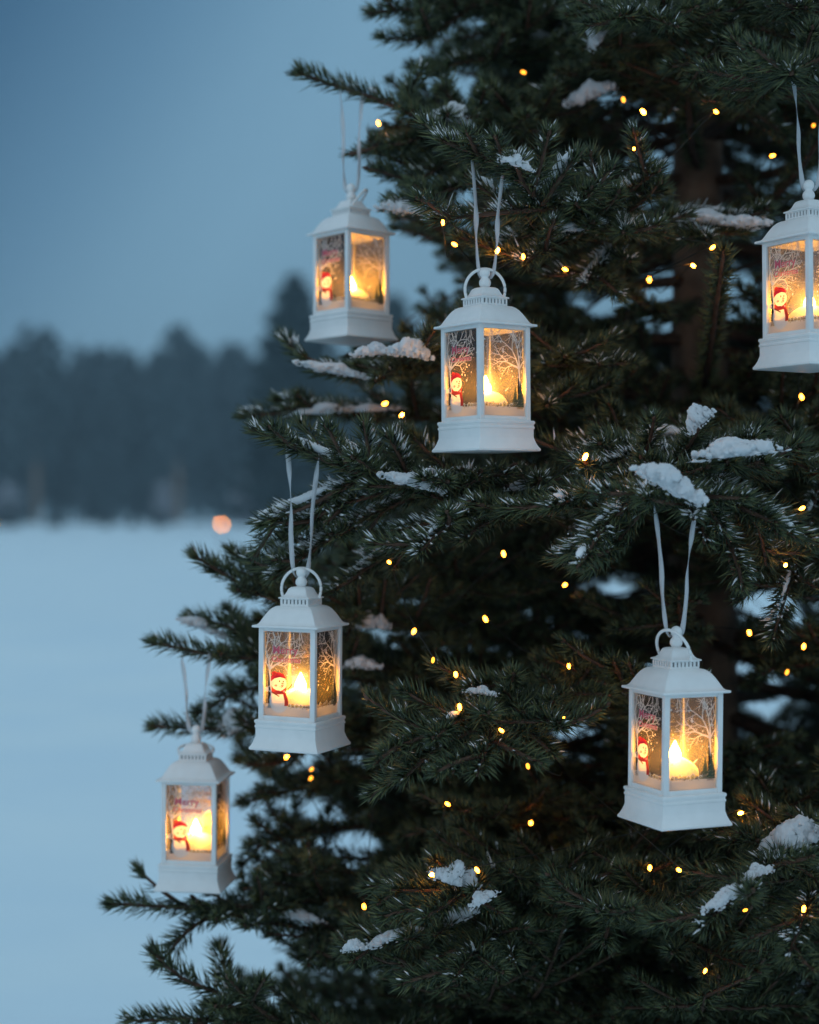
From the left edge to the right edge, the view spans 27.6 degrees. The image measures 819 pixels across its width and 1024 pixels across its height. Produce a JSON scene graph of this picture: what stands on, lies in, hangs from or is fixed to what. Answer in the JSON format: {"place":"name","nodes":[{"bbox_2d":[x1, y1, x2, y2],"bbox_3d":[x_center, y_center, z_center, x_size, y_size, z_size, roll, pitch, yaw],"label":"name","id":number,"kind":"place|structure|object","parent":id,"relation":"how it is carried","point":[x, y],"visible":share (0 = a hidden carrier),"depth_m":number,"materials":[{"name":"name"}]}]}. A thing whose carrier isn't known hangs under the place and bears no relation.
{"place":"outdoors","nodes":[
{"label":"outdoors","id":0,"kind":"place"},
{"bbox_2d":[0,0,817,516],"label":"sky","id":1,"kind":"structure","parent":0,"point":[161,162],"materials":[{"name":"blue"}]},
{"bbox_2d":[0,517,818,1023],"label":"snow field","id":2,"kind":"structure","parent":0,"point":[88,685],"depth_m":8.03,"materials":[{"name":"white snow"}]},
{"bbox_2d":[0,479,23,522],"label":"tree","id":3,"kind":"object","parent":2,"relation":"on","point":[6,488],"visible":0.43,"depth_m":149.74,"materials":[{"name":"green plant"}]},
{"bbox_2d":[0,499,25,527],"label":"tree","id":4,"kind":"object","parent":2,"relation":"on","point":[7,516],"visible":0.94,"depth_m":117.78,"materials":[{"name":"green plant"}]},
{"bbox_2d":[0,323,73,522],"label":"background tree","id":5,"kind":"object","parent":2,"relation":"on","point":[34,392],"visible":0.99,"depth_m":163.71,"materials":[{"name":"green plant"}]},
{"bbox_2d":[45,505,64,527],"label":"tree","id":6,"kind":"object","parent":2,"relation":"on","point":[49,519],"visible":0.91,"depth_m":111.81,"materials":[{"name":"green plant"}]},
{"bbox_2d":[98,509,112,526],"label":"tree","id":7,"kind":"object","parent":2,"relation":"on","point":[106,517],"visible":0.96,"depth_m":124.85,"materials":[{"name":"green plant"}]},
{"bbox_2d":[126,511,138,526],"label":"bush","id":8,"kind":"object","parent":2,"relation":"on","point":[132,519],"visible":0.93,"depth_m":121.91,"materials":[{"name":"green plant"}]},
{"bbox_2d":[151,507,169,526],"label":"tree","id":9,"kind":"object","parent":2,"relation":"on","point":[163,523],"visible":0.92,"depth_m":119.85,"materials":[{"name":"green plant"}]},
{"bbox_2d":[151,480,175,523],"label":"tree","id":10,"kind":"object","parent":2,"relation":"on","point":[165,495],"visible":0.62,"depth_m":149.67,"materials":[{"name":"green plant"}]},
{"bbox_2d":[144,323,210,522],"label":"background tree","id":11,"kind":"object","parent":2,"relation":"on","point":[175,398],"visible":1,"depth_m":163.72,"materials":[{"name":"green plant"}]},
{"bbox_2d":[216,273,365,519],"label":"background tree","id":12,"kind":"object","parent":2,"relation":"on","point":[263,469],"visible":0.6,"depth_m":90.76,"materials":[{"name":"green plant"}]},
{"bbox_2d":[345,291,439,523],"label":"background tree","id":13,"kind":"object","parent":2,"relation":"on","point":[398,307],"visible":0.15,"depth_m":95.34,"materials":[{"name":"green plant"}]},
{"bbox_2d":[0,341,789,522],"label":"wood","id":14,"kind":"object","parent":2,"relation":"on","point":[110,460],"visible":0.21,"depth_m":169.88,"materials":[{"name":"green plant"}]},
{"bbox_2d":[97,0,818,1023],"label":"spruce tree","id":15,"kind":"object","parent":2,"relation":"on","point":[619,952],"visible":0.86,"depth_m":1.43,"materials":[{"name":"green plant"}]},
{"bbox_2d":[153,725,236,893],"bbox_3d":[-0.185,0.254,1.446,0.059,0.139,0.059,0,1,8],"label":"hanging lantern","id":16,"kind":"object","parent":15,"relation":"hanging from","point":[195,860],"visible":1,"depth_m":1.43,"materials":[{"name":"white plastic"}]},
{"bbox_2d":[181,650,210,733],"bbox_3d":[-0.185,0.157,1.448,0.027,0.073,0.008,0,0,0],"label":"ribbon","id":17,"kind":"object","parent":15,"relation":"hanging from","point":[188,723],"visible":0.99,"depth_m":1.45,"materials":[{"name":"white fabric"}]},
{"bbox_2d":[175,616,227,639],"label":"snow clump","id":18,"kind":"object","parent":15,"relation":"on","point":[195,622],"visible":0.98,"depth_m":1.49,"materials":[{"name":"white snow"}]},
{"bbox_2d":[217,706,254,737],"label":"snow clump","id":19,"kind":"object","parent":15,"relation":"on","point":[226,717],"visible":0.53,"depth_m":1.51,"materials":[{"name":"white snow"}]},
{"bbox_2d":[249,567,350,754],"bbox_3d":[-0.084,0.112,1.287,0.059,0.139,0.059,1,0,23],"label":"hanging lantern","id":20,"kind":"object","parent":15,"relation":"hanging from","point":[300,717],"visible":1,"depth_m":1.27,"materials":[{"name":"white plastic"}]},
{"bbox_2d":[285,449,318,577],"bbox_3d":[-0.083,-0.004,1.290,0.026,0.110,0.008,0,0,0],"label":"ribbon","id":21,"kind":"object","parent":15,"relation":"hanging from","point":[290,530],"visible":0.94,"depth_m":1.29,"materials":[{"name":"white fabric"}]},
{"bbox_2d":[278,909,327,923],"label":"snow clump","id":22,"kind":"object","parent":15,"relation":"attached to","point":[304,916],"visible":0.98,"depth_m":1.46,"materials":[{"name":"white snow"}]},
{"bbox_2d":[292,359,371,379],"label":"snow clump","id":23,"kind":"object","parent":15,"relation":"attached to","point":[340,368],"visible":0.98,"depth_m":1.40,"materials":[{"name":"white snow"}]},
{"bbox_2d":[281,402,402,418],"bbox_3d":[-0.067,-0.094,1.513,0.126,0.011,0.043,-3,-1,16],"label":"snow clump","id":24,"kind":"object","parent":15,"relation":"attached to","point":[318,408],"visible":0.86,"depth_m":1.50,"materials":[{"name":"white snow"}]},
{"bbox_2d":[304,183,397,345],"bbox_3d":[-0.051,-0.220,1.468,0.059,0.139,0.059,1,-1,-42],"label":"hanging lantern","id":25,"kind":"object","parent":15,"relation":"hanging from","point":[350,236],"visible":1,"depth_m":1.46,"materials":[{"name":"white plastic"}]},
{"bbox_2d":[339,85,363,192],"bbox_3d":[-0.051,-0.329,1.468,0.022,0.097,0.007,0,0,0],"label":"ribbon","id":26,"kind":"object","parent":15,"relation":"hanging from","point":[342,120],"visible":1,"depth_m":1.47,"materials":[{"name":"white fabric"}]},
{"bbox_2d":[340,938,367,952],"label":"snow clump","id":27,"kind":"object","parent":15,"relation":"on","point":[355,944],"visible":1,"depth_m":1.26,"materials":[{"name":"white snow"}]},
{"bbox_2d":[342,655,383,669],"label":"snow clump","id":28,"kind":"object","parent":15,"relation":"on","point":[363,662],"visible":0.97,"depth_m":1.48,"materials":[{"name":"white snow"}]},
{"bbox_2d":[348,341,390,357],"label":"snow clump","id":29,"kind":"object","parent":15,"relation":"attached to","point":[373,349],"visible":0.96,"depth_m":1.35,"materials":[{"name":"white snow"}]},
{"bbox_2d":[352,610,391,629],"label":"snow clump","id":30,"kind":"object","parent":15,"relation":"attached to","point":[380,621],"visible":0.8,"depth_m":1.49,"materials":[{"name":"white snow"}]},
{"bbox_2d":[364,926,423,950],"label":"snow clump","id":31,"kind":"object","parent":15,"relation":"on","point":[379,940],"visible":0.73,"depth_m":1.29,"materials":[{"name":"white snow"}]},
{"bbox_2d":[373,198,424,215],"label":"snow clump","id":32,"kind":"object","parent":15,"relation":"attached to","point":[396,206],"visible":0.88,"depth_m":1.42,"materials":[{"name":"white snow"}]},
{"bbox_2d":[384,337,434,360],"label":"snow clump","id":33,"kind":"object","parent":15,"relation":"on","point":[408,347],"visible":1,"depth_m":1.33,"materials":[{"name":"white snow"}]},
{"bbox_2d":[376,471,447,495],"bbox_3d":[0.003,-0.024,1.266,0.059,0.013,0.020,14,-3,-12],"label":"snow clump","id":34,"kind":"object","parent":15,"relation":"on","point":[398,478],"visible":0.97,"depth_m":1.26,"materials":[{"name":"white snow"}]},
{"bbox_2d":[433,101,474,127],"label":"snow clump","id":35,"kind":"object","parent":15,"relation":"attached to","point":[460,106],"visible":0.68,"depth_m":1.44,"materials":[{"name":"white snow"}]},
{"bbox_2d":[428,859,481,890],"bbox_3d":[0.036,0.271,1.251,0.046,0.021,0.016,18,-4,-13],"label":"snow clump","id":36,"kind":"object","parent":15,"relation":"attached to","point":[452,877],"visible":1,"depth_m":1.25,"materials":[{"name":"white snow"}]},
{"bbox_2d":[443,906,479,926],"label":"snow clump","id":37,"kind":"object","parent":15,"relation":"attached to","point":[456,916],"visible":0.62,"depth_m":1.30,"materials":[{"name":"white snow"}]},
{"bbox_2d":[122,0,818,1023],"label":"snow dusting","id":38,"kind":"object","parent":15,"relation":"on","point":[318,448],"visible":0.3,"depth_m":1.29,"materials":[{"name":"white snow"}]},
{"bbox_2d":[462,685,499,696],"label":"snow clump","id":39,"kind":"object","parent":15,"relation":"on","point":[484,689],"visible":0.94,"depth_m":1.25,"materials":[{"name":"white snow"}]},
{"bbox_2d":[467,889,500,911],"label":"snow clump","id":40,"kind":"object","parent":15,"relation":"on","point":[480,897],"visible":1,"depth_m":1.23,"materials":[{"name":"white snow"}]},
{"bbox_2d":[432,267,540,453],"bbox_3d":[0.057,-0.115,1.257,0.059,0.139,0.059,0,0,-35],"label":"hanging lantern","id":41,"kind":"object","parent":15,"relation":"hanging from","point":[490,413],"visible":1,"depth_m":1.25,"materials":[{"name":"white plastic"}]},
{"bbox_2d":[471,158,503,278],"bbox_3d":[0.059,-0.226,1.259,0.026,0.101,0.007,0,0,0],"label":"ribbon","id":42,"kind":"object","parent":15,"relation":"hanging from","point":[497,224],"visible":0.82,"depth_m":1.26,"materials":[{"name":"white fabric"}]},
{"bbox_2d":[497,153,535,172],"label":"snow clump","id":43,"kind":"object","parent":15,"relation":"attached to","point":[516,158],"visible":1,"depth_m":1.21,"materials":[{"name":"white snow"}]},
{"bbox_2d":[503,480,534,491],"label":"snow clump","id":44,"kind":"object","parent":15,"relation":"attached to","point":[514,487],"visible":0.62,"depth_m":1.30,"materials":[{"name":"white snow"}]},
{"bbox_2d":[529,30,550,39],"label":"snow clump","id":45,"kind":"object","parent":15,"relation":"on","point":[541,34],"visible":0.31,"depth_m":1.64,"materials":[{"name":"white snow"}]},
{"bbox_2d":[285,70,814,973],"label":"string lights","id":46,"kind":"object","parent":15,"relation":"attached to","point":[485,618],"visible":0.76,"depth_m":1.39,"materials":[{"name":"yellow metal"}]},
{"bbox_2d":[553,222,587,232],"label":"snow clump","id":47,"kind":"object","parent":15,"relation":"attached to","point":[570,224],"visible":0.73,"depth_m":1.32,"materials":[{"name":"white snow"}]},
{"bbox_2d":[562,79,618,108],"bbox_3d":[0.160,-0.379,1.500,0.054,0.019,0.018,-23,0,1],"label":"snow clump","id":48,"kind":"object","parent":15,"relation":"attached to","point":[589,90],"visible":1,"depth_m":1.50,"materials":[{"name":"white snow"}]},
{"bbox_2d":[586,26,609,53],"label":"snow clump","id":49,"kind":"object","parent":15,"relation":"on","point":[595,40],"visible":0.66,"depth_m":1.43,"materials":[{"name":"white snow"}]},
{"bbox_2d":[640,424,687,436],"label":"snow clump","id":50,"kind":"object","parent":15,"relation":"on","point":[673,429],"visible":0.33,"depth_m":1.37,"materials":[{"name":"white snow"}]},
{"bbox_2d":[629,462,708,511],"bbox_3d":[0.178,-0.021,1.136,0.065,0.018,0.021,26,-6,-12],"label":"snow clump","id":51,"kind":"object","parent":15,"relation":"attached to","point":[671,479],"visible":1,"depth_m":1.13,"materials":[{"name":"white snow"}]},
{"bbox_2d":[617,626,731,830],"bbox_3d":[0.189,0.150,1.186,0.059,0.139,0.059,0,0,-24],"label":"hanging lantern","id":52,"kind":"object","parent":15,"relation":"hanging from","point":[674,787],"visible":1,"depth_m":1.17,"materials":[{"name":"white plastic"}]},
{"bbox_2d":[654,495,695,636],"bbox_3d":[0.189,0.039,1.188,0.031,0.102,0.008,0,0,0],"label":"ribbon","id":53,"kind":"object","parent":15,"relation":"attached to","point":[661,571],"visible":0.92,"depth_m":1.19,"materials":[{"name":"white fabric"}]},
{"bbox_2d":[685,403,716,434],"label":"snow clump","id":54,"kind":"object","parent":15,"relation":"attached to","point":[698,415],"visible":1,"depth_m":1.20,"materials":[{"name":"white snow"}]},
{"bbox_2d":[673,208,760,229],"bbox_3d":[0.254,-0.245,1.389,0.078,0.014,0.034,7,1,9],"label":"snow clump","id":55,"kind":"object","parent":15,"relation":"on","point":[706,215],"visible":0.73,"depth_m":1.38,"materials":[{"name":"white snow"}]},
{"bbox_2d":[700,879,761,915],"bbox_3d":[0.220,0.263,1.150,0.050,0.011,0.016,-26,5,-11],"label":"snow clump","id":56,"kind":"object","parent":15,"relation":"on","point":[722,897],"visible":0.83,"depth_m":1.15,"materials":[{"name":"white snow"}]},
{"bbox_2d":[686,436,791,462],"bbox_3d":[0.232,-0.046,1.175,0.079,0.016,0.034,-7,1,-9],"label":"snow clump","id":57,"kind":"object","parent":15,"relation":"on","point":[725,447],"visible":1,"depth_m":1.17,"materials":[{"name":"white snow"}]},
{"bbox_2d":[721,214,772,227],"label":"snow clump","id":58,"kind":"object","parent":15,"relation":"attached to","point":[748,220],"visible":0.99,"depth_m":1.38,"materials":[{"name":"white snow"}]},
{"bbox_2d":[742,862,774,879],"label":"snow clump","id":59,"kind":"object","parent":15,"relation":"on","point":[757,868],"visible":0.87,"depth_m":1.17,"materials":[{"name":"white snow"}]},
{"bbox_2d":[753,180,818,372],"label":"hanging lantern","id":60,"kind":"object","parent":15,"relation":"hanging from","point":[789,343],"visible":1,"depth_m":1.22,"materials":[{"name":"white plastic"}]},
{"bbox_2d":[753,814,818,859],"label":"snow clump","id":61,"kind":"object","parent":15,"relation":"on","point":[801,827],"visible":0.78,"depth_m":1.22,"materials":[{"name":"white snow"}]},
{"bbox_2d":[791,81,818,191],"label":"ribbon","id":62,"kind":"object","parent":15,"relation":"hanging from","point":[802,180],"visible":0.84,"depth_m":1.23,"materials":[{"name":"white fabric"}]}
]}

